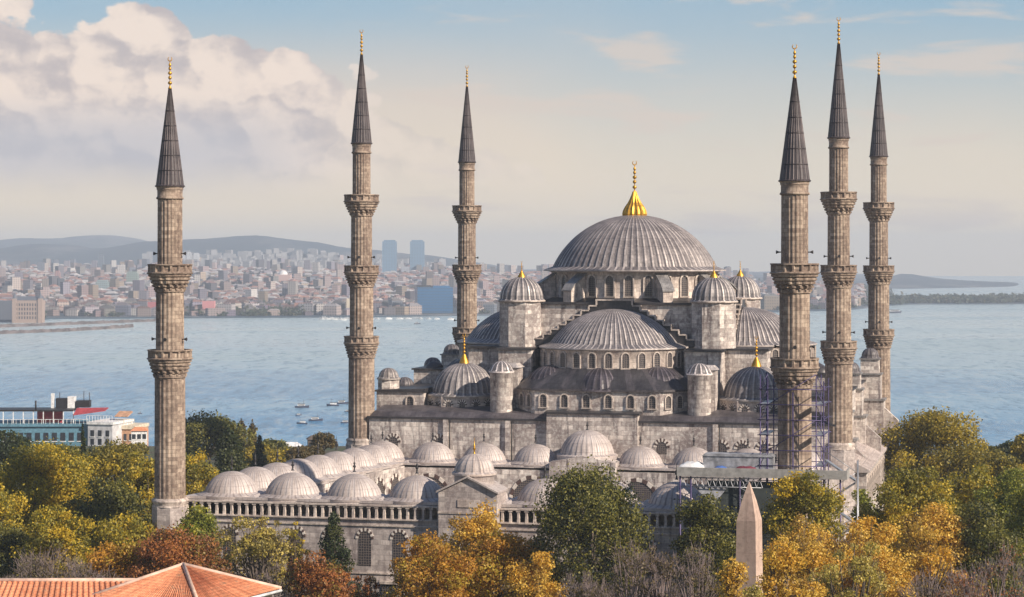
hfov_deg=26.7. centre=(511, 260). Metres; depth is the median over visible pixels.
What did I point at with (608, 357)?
window
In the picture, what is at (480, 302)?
apartment block
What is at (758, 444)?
window
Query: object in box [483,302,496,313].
apartment block
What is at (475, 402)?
window
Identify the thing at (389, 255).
tower block
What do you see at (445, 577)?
tree
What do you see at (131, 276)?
tower block
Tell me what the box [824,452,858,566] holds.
site stair
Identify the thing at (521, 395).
window
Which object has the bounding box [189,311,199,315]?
apartment block
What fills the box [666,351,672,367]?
window
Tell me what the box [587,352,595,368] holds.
window
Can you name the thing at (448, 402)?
window
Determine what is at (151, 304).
red house
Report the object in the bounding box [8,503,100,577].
tree
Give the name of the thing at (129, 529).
tree
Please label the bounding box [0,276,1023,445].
sea
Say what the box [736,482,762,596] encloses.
obelisk
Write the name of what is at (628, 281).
window
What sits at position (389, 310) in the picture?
apartment block
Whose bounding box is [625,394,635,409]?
window
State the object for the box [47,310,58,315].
apartment block
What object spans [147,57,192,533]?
minaret
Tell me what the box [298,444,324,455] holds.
tree
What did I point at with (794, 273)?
minaret
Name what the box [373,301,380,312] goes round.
apartment block
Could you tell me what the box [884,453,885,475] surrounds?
window
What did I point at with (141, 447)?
tree
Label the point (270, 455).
tree
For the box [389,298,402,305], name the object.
apartment block
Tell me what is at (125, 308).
apartment block
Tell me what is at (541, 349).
window
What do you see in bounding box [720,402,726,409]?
window
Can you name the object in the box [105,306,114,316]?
apartment block
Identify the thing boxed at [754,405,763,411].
window
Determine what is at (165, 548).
tree
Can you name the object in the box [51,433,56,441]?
window
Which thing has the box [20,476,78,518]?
tree
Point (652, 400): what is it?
window
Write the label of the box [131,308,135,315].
apartment block
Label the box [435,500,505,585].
tree
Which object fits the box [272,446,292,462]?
tree
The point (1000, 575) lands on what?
tree
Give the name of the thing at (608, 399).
window
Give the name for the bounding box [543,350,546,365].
window
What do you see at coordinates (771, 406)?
window
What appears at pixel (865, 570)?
tree
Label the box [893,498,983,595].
tree
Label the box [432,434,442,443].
window
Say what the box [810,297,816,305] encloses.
apartment block
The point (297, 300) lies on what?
apartment block
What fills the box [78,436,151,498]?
tree
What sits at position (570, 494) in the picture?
tree
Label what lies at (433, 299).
office block
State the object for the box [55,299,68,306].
apartment block
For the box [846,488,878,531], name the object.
tree
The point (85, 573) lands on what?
tree
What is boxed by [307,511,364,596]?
tree
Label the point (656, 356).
window
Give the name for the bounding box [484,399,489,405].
window
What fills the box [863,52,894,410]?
minaret
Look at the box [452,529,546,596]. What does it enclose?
tree
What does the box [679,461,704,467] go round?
tarpaulin
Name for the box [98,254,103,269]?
tower block
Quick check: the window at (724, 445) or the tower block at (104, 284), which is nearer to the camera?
the window at (724, 445)
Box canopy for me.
[695,484,726,503]
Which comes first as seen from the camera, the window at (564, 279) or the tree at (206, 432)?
the window at (564, 279)
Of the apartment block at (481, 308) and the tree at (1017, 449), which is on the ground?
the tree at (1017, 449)
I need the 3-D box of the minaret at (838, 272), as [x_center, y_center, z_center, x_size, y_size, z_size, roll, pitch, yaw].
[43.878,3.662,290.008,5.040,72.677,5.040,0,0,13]
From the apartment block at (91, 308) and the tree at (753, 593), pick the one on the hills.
the apartment block at (91, 308)
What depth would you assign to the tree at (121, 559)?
214.09 m
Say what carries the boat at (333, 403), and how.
on the sea
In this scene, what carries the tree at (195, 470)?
on the ground
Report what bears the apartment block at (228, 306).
on the hills
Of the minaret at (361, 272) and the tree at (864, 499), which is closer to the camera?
the tree at (864, 499)
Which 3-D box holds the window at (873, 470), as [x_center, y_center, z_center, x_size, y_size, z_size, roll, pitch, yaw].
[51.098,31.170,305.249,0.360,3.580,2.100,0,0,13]
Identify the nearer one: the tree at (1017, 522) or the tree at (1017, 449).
the tree at (1017, 522)
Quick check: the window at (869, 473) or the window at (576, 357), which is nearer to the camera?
the window at (869, 473)
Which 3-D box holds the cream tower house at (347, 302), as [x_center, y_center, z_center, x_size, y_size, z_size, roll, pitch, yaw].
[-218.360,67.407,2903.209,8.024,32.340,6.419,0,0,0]
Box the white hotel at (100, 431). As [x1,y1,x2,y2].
[87,415,133,445]
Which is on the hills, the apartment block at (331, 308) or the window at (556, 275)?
the apartment block at (331, 308)
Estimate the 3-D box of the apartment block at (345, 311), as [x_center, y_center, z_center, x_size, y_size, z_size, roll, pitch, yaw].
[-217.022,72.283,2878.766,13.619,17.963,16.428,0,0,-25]
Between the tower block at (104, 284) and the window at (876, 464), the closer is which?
the window at (876, 464)
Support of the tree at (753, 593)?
on the ground
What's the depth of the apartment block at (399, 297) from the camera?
3120.76 m
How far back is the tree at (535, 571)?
199.39 m
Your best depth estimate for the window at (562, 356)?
302.36 m
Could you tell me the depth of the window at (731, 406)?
296.80 m
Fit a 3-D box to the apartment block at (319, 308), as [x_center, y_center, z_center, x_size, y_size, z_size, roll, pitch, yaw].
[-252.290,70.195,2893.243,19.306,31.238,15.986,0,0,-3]
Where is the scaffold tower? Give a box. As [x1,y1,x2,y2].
[757,372,830,491]
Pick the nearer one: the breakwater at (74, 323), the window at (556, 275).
the window at (556, 275)
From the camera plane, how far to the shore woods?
2861.70 m
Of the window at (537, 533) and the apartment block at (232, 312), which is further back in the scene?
the apartment block at (232, 312)
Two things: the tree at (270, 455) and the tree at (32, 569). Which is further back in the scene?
the tree at (270, 455)
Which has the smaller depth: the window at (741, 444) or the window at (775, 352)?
the window at (741, 444)
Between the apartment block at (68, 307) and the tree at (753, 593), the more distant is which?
the apartment block at (68, 307)
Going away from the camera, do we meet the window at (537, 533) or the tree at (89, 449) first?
the window at (537, 533)
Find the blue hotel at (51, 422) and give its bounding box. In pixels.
[0,392,107,445]
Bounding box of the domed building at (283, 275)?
[274,270,291,280]
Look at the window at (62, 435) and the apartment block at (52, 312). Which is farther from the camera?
the apartment block at (52, 312)
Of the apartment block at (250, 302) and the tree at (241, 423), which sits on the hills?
the apartment block at (250, 302)
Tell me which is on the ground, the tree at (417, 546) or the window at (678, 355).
the tree at (417, 546)
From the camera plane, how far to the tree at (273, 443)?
438.80 m
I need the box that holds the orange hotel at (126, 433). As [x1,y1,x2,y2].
[115,411,148,445]
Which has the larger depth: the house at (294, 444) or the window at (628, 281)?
the house at (294, 444)
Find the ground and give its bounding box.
[0,446,1023,596]
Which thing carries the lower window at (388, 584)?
in the courtyard arcade
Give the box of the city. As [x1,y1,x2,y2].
[0,248,866,306]
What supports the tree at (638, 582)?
on the ground
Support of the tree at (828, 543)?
on the ground
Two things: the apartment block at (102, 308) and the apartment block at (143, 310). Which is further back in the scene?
the apartment block at (102, 308)
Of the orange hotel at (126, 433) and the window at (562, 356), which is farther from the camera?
the orange hotel at (126, 433)
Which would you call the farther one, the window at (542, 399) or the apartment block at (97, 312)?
the apartment block at (97, 312)
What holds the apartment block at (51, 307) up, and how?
on the hills
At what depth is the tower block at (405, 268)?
4700.00 m
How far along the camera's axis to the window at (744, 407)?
295.65 m
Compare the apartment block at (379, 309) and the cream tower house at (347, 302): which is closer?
the cream tower house at (347, 302)
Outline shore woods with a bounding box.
[35,268,893,317]
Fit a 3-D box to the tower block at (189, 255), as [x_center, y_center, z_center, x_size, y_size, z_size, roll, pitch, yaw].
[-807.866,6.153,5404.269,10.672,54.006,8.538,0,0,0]
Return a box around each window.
[26,433,31,441]
[35,433,40,441]
[43,433,48,441]
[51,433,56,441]
[60,433,65,441]
[68,433,73,441]
[77,433,80,441]
[221,524,238,560]
[288,526,305,558]
[356,528,373,565]
[379,581,396,596]
[385,433,400,445]
[390,529,407,566]
[405,395,414,404]
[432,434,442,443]
[443,399,452,406]
[457,399,466,406]
[471,399,479,406]
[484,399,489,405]
[518,392,524,406]
[526,393,531,407]
[530,533,546,551]
[538,393,547,407]
[540,349,542,365]
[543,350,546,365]
[549,351,554,365]
[554,274,558,296]
[559,351,566,367]
[559,393,568,408]
[560,274,567,296]
[572,352,580,368]
[581,394,590,408]
[586,274,596,296]
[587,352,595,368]
[603,352,613,368]
[603,394,612,408]
[604,274,615,297]
[620,352,630,368]
[623,274,634,297]
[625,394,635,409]
[637,352,646,368]
[640,536,656,575]
[643,274,653,297]
[647,395,656,409]
[653,352,660,366]
[653,438,669,453]
[664,395,672,409]
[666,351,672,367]
[676,351,681,367]
[676,394,683,408]
[679,274,689,296]
[694,274,699,287]
[718,439,729,451]
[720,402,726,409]
[729,403,735,410]
[734,440,749,449]
[739,404,749,411]
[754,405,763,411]
[755,440,771,452]
[769,405,777,410]
[771,348,778,356]
[812,348,815,356]
[867,475,868,497]
[869,473,871,497]
[871,471,872,496]
[872,468,874,493]
[876,464,877,487]
[877,461,879,485]
[881,457,882,481]
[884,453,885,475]
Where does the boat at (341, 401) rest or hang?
on the sea
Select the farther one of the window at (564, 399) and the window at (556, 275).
the window at (556, 275)
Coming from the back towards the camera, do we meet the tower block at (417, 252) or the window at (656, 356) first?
the tower block at (417, 252)
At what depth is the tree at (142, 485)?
267.81 m
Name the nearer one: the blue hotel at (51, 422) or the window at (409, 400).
the window at (409, 400)
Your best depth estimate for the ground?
436.44 m
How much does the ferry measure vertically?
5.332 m
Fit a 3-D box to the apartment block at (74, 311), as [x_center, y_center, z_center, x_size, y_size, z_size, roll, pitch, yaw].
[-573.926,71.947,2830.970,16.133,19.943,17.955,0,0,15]
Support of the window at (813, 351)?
in the mosque
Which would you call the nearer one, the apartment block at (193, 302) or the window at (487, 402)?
the window at (487, 402)
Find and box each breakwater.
[0,318,155,327]
[0,324,133,333]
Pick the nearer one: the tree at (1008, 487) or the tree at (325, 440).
the tree at (1008, 487)
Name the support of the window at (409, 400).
in the mosque
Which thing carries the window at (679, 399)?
in the mosque
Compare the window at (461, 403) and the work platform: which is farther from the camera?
the window at (461, 403)
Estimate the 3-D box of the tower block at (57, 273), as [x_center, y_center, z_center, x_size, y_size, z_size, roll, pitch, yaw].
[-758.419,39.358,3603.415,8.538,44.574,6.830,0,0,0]
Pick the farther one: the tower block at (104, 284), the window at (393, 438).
the tower block at (104, 284)
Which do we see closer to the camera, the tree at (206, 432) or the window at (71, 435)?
the tree at (206, 432)
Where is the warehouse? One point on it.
(5, 310)
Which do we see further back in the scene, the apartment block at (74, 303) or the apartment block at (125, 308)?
the apartment block at (74, 303)
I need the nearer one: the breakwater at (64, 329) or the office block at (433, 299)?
the breakwater at (64, 329)
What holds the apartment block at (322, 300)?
on the hills
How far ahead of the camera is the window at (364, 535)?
232.91 m
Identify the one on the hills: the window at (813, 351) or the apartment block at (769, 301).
the apartment block at (769, 301)
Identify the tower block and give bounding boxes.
[55,271,60,277]
[96,280,109,288]
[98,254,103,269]
[126,271,138,281]
[187,252,191,259]
[194,253,198,258]
[382,240,396,271]
[401,266,409,271]
[410,240,424,270]
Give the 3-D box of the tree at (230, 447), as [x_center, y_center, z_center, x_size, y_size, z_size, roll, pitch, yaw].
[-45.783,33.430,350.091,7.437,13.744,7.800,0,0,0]
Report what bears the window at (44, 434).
in the blue hotel at (51, 422)
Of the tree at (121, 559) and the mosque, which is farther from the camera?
the mosque
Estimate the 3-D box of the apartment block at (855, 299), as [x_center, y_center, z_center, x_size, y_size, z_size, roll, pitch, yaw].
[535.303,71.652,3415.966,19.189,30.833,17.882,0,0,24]
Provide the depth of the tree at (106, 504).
246.47 m
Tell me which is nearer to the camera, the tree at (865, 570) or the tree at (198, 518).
the tree at (865, 570)
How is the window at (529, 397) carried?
in the mosque
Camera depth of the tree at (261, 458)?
389.61 m
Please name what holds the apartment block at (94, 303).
on the hills
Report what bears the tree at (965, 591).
on the ground
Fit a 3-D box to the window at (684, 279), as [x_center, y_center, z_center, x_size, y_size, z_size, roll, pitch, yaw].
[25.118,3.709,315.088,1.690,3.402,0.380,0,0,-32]
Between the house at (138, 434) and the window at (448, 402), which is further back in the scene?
the house at (138, 434)
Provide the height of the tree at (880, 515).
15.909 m
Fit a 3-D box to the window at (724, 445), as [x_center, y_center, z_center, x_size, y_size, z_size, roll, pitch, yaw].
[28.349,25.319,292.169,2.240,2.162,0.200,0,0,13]
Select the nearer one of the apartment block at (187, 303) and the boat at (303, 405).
the boat at (303, 405)
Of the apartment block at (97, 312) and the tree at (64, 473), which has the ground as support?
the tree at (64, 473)
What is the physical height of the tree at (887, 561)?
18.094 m
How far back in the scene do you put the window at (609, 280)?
314.02 m
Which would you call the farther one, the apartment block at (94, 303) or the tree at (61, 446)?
the apartment block at (94, 303)
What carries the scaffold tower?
on the ground
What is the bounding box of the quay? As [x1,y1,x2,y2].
[149,314,452,316]
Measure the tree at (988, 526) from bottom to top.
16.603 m
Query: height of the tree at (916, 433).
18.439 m
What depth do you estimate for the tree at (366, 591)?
214.07 m
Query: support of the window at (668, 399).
in the mosque
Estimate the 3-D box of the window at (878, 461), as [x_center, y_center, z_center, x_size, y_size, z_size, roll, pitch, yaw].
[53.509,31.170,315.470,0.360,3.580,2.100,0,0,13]
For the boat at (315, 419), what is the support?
on the sea
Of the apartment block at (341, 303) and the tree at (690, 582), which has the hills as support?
the apartment block at (341, 303)
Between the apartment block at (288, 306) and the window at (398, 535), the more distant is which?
the apartment block at (288, 306)
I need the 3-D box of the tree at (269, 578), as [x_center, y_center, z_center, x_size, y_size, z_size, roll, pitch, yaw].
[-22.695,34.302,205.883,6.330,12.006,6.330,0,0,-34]
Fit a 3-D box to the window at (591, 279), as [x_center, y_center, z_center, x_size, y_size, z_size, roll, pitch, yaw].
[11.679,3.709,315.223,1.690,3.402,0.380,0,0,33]
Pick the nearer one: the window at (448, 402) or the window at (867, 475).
the window at (867, 475)
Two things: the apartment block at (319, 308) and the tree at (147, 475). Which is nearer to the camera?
the tree at (147, 475)
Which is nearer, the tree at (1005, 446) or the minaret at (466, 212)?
the minaret at (466, 212)
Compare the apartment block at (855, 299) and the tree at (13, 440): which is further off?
the apartment block at (855, 299)
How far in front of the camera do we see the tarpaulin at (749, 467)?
219.13 m
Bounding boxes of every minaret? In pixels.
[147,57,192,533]
[343,29,379,473]
[452,66,481,346]
[769,45,819,533]
[820,17,857,538]
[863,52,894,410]
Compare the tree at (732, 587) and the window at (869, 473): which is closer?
the tree at (732, 587)
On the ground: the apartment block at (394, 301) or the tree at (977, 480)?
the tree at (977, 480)
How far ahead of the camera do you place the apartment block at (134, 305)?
2993.40 m
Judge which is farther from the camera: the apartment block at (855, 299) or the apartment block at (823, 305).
the apartment block at (855, 299)
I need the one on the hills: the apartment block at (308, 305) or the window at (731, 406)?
the apartment block at (308, 305)
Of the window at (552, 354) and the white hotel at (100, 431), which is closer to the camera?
the window at (552, 354)
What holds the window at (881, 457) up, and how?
in the mosque
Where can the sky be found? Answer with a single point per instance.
(565, 95)
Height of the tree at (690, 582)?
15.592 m
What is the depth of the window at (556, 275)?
321.16 m
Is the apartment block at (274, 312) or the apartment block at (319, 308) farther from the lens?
the apartment block at (319, 308)
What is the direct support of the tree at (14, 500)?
on the ground
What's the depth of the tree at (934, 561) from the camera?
191.51 m
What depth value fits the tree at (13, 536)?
230.58 m
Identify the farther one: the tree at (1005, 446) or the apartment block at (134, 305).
the apartment block at (134, 305)
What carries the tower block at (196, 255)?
on the hills
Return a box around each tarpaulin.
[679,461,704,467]
[736,466,755,468]
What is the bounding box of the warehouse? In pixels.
[0,300,11,321]
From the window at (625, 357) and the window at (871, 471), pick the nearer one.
the window at (625, 357)
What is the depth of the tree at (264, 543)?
221.63 m
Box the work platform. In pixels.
[677,467,849,594]
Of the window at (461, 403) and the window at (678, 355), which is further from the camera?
the window at (461, 403)
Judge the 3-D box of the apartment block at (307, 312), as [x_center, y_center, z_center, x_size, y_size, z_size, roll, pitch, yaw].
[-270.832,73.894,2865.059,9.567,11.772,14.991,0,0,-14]
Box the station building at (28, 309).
[12,292,44,322]
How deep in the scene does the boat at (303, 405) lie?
1098.06 m
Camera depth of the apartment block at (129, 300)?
3080.86 m
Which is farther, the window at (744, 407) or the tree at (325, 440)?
the tree at (325, 440)
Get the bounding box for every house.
[0,562,281,596]
[130,427,147,446]
[148,302,155,307]
[202,301,214,308]
[285,442,300,446]
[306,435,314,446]
[346,298,349,307]
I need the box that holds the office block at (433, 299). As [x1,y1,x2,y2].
[415,285,452,312]
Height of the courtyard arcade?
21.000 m
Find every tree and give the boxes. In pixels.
[0,429,44,488]
[0,436,100,538]
[0,483,31,533]
[0,521,49,577]
[5,541,91,577]
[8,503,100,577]
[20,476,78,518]
[40,441,79,456]
[51,475,151,552]
[58,559,119,577]
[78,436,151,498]
[79,423,87,457]
[81,444,125,458]
[81,535,153,577]
[85,510,155,574]
[100,477,153,524]
[117,440,150,458]
[119,449,153,522]
[121,520,237,577]
[174,501,226,568]
[185,408,257,463]
[185,448,219,494]
[210,506,304,585]
[211,424,250,472]
[238,418,248,446]
[242,444,283,466]
[242,557,294,596]
[246,419,257,446]
[250,435,268,466]
[262,438,288,448]
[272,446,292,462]
[280,549,354,596]
[281,520,311,596]
[283,446,310,459]
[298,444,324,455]
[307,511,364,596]
[310,432,338,453]
[344,573,383,596]
[380,528,451,596]
[398,538,482,596]
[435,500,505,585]
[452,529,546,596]
[499,550,568,596]
[523,454,662,596]
[558,571,611,596]
[605,536,663,596]
[627,542,681,596]
[664,488,738,596]
[667,543,722,596]
[714,556,748,596]
[742,583,765,596]
[753,532,811,596]
[758,468,848,581]
[762,512,871,596]
[762,521,858,596]
[797,567,842,596]
[805,534,890,596]
[828,515,923,596]
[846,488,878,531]
[855,491,905,584]
[860,461,965,560]
[874,405,1004,484]
[886,516,968,596]
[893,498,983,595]
[895,566,960,596]
[935,560,994,596]
[941,464,999,532]
[943,539,1023,596]
[950,498,1023,596]
[968,449,1019,494]
[969,466,1023,596]
[987,439,1021,462]
[999,481,1023,581]
[1008,432,1023,477]
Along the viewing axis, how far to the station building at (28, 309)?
2590.00 m
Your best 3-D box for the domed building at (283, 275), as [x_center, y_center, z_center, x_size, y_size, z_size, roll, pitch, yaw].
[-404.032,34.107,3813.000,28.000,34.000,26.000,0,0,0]
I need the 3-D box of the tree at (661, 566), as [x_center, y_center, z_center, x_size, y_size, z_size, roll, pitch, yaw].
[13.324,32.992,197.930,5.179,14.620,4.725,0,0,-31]
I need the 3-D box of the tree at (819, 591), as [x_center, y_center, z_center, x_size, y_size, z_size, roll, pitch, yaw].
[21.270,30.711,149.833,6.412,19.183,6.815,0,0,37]
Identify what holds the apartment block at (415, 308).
on the hills
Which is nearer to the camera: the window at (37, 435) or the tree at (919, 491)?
the tree at (919, 491)
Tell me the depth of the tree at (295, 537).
223.62 m
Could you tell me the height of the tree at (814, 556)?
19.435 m
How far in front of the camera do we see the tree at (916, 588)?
180.15 m
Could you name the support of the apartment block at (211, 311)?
on the hills
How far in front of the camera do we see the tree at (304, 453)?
408.79 m
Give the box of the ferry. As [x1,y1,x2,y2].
[889,309,900,312]
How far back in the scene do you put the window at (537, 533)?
228.46 m
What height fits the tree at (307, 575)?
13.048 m
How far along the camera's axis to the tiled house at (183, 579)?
140.13 m
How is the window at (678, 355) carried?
in the mosque
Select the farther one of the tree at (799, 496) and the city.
the city
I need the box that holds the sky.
[0,0,1023,275]
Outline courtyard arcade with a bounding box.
[186,420,841,596]
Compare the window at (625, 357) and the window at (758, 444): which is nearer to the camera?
the window at (758, 444)
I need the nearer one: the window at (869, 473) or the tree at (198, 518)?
the tree at (198, 518)
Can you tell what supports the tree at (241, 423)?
on the ground
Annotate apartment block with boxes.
[45,305,58,314]
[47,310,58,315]
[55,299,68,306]
[64,306,81,314]
[66,308,82,315]
[69,300,79,305]
[83,304,98,315]
[84,302,99,306]
[93,309,101,316]
[99,301,112,305]
[99,305,108,315]
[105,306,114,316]
[115,303,130,315]
[125,298,136,302]
[130,303,139,307]
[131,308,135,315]
[136,306,150,315]
[137,299,150,305]
[184,300,190,312]
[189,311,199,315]
[190,299,201,310]
[192,304,201,310]
[205,308,224,315]
[217,302,235,312]
[222,300,241,307]
[227,310,235,315]
[235,297,249,301]
[242,301,258,307]
[256,305,269,308]
[267,309,279,315]
[282,304,293,310]
[292,298,302,302]
[298,301,316,314]
[304,311,311,314]
[316,301,327,314]
[317,299,330,302]
[323,303,340,314]
[332,300,344,308]
[342,308,349,314]
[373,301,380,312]
[377,306,387,312]
[382,305,394,314]
[388,295,404,304]
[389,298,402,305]
[392,304,408,314]
[405,303,421,314]
[477,299,488,306]
[477,305,483,313]
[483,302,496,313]
[493,300,499,311]
[760,293,779,309]
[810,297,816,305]
[817,303,825,308]
[851,296,857,305]
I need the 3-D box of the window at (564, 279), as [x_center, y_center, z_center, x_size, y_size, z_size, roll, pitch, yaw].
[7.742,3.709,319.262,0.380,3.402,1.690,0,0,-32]
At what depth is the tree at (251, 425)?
431.62 m
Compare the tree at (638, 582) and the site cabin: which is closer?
the tree at (638, 582)
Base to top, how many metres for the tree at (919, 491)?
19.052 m
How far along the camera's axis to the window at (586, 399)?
297.60 m
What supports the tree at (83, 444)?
on the ground
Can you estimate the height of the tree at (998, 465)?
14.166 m
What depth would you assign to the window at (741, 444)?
291.49 m
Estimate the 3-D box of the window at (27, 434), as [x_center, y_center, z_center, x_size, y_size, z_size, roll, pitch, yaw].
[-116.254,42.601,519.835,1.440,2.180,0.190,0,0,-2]
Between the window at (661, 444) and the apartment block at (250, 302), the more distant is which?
the apartment block at (250, 302)
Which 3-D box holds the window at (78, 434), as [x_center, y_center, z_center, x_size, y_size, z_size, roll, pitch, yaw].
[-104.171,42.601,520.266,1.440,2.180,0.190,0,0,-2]
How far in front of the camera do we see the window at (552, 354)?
304.29 m
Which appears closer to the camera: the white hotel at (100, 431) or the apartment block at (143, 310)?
the white hotel at (100, 431)
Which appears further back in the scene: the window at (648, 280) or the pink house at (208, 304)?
the pink house at (208, 304)
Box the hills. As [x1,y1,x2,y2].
[0,235,1023,319]
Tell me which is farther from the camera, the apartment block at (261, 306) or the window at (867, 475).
the apartment block at (261, 306)
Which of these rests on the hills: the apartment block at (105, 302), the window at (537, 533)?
the apartment block at (105, 302)
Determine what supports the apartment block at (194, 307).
on the hills
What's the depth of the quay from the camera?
2857.75 m
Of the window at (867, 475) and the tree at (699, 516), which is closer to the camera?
the tree at (699, 516)
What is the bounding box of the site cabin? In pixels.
[702,452,775,468]
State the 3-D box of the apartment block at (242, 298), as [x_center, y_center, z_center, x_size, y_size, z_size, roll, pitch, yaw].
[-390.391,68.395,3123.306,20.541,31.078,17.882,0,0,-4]
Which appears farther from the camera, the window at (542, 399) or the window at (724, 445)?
the window at (542, 399)
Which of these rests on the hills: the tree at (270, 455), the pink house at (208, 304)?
the pink house at (208, 304)
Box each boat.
[295,399,308,407]
[308,417,322,420]
[327,398,338,405]
[337,396,347,403]
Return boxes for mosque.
[367,161,898,518]
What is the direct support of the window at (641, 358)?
in the mosque
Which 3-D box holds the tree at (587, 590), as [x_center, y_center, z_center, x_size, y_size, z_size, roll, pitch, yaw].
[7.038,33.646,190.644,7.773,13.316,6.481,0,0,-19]
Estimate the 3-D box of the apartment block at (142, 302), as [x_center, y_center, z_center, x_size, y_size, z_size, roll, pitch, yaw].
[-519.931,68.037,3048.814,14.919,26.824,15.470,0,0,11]
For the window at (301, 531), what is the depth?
234.56 m
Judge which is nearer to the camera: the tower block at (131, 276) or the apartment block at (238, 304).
the apartment block at (238, 304)
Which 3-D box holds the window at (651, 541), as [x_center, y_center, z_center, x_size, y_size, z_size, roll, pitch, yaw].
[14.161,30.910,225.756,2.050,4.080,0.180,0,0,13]
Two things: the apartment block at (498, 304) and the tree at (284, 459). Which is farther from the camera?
the apartment block at (498, 304)
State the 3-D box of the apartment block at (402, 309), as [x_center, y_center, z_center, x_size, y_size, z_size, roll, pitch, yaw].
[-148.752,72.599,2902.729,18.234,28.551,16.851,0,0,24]
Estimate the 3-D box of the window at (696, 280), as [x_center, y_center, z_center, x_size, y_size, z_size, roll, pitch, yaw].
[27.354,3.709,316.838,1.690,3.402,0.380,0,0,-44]
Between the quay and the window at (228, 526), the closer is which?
the window at (228, 526)
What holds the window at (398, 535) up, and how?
in the courtyard arcade
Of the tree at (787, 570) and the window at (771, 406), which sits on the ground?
the tree at (787, 570)
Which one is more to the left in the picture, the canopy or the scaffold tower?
the canopy
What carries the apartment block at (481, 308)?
on the hills

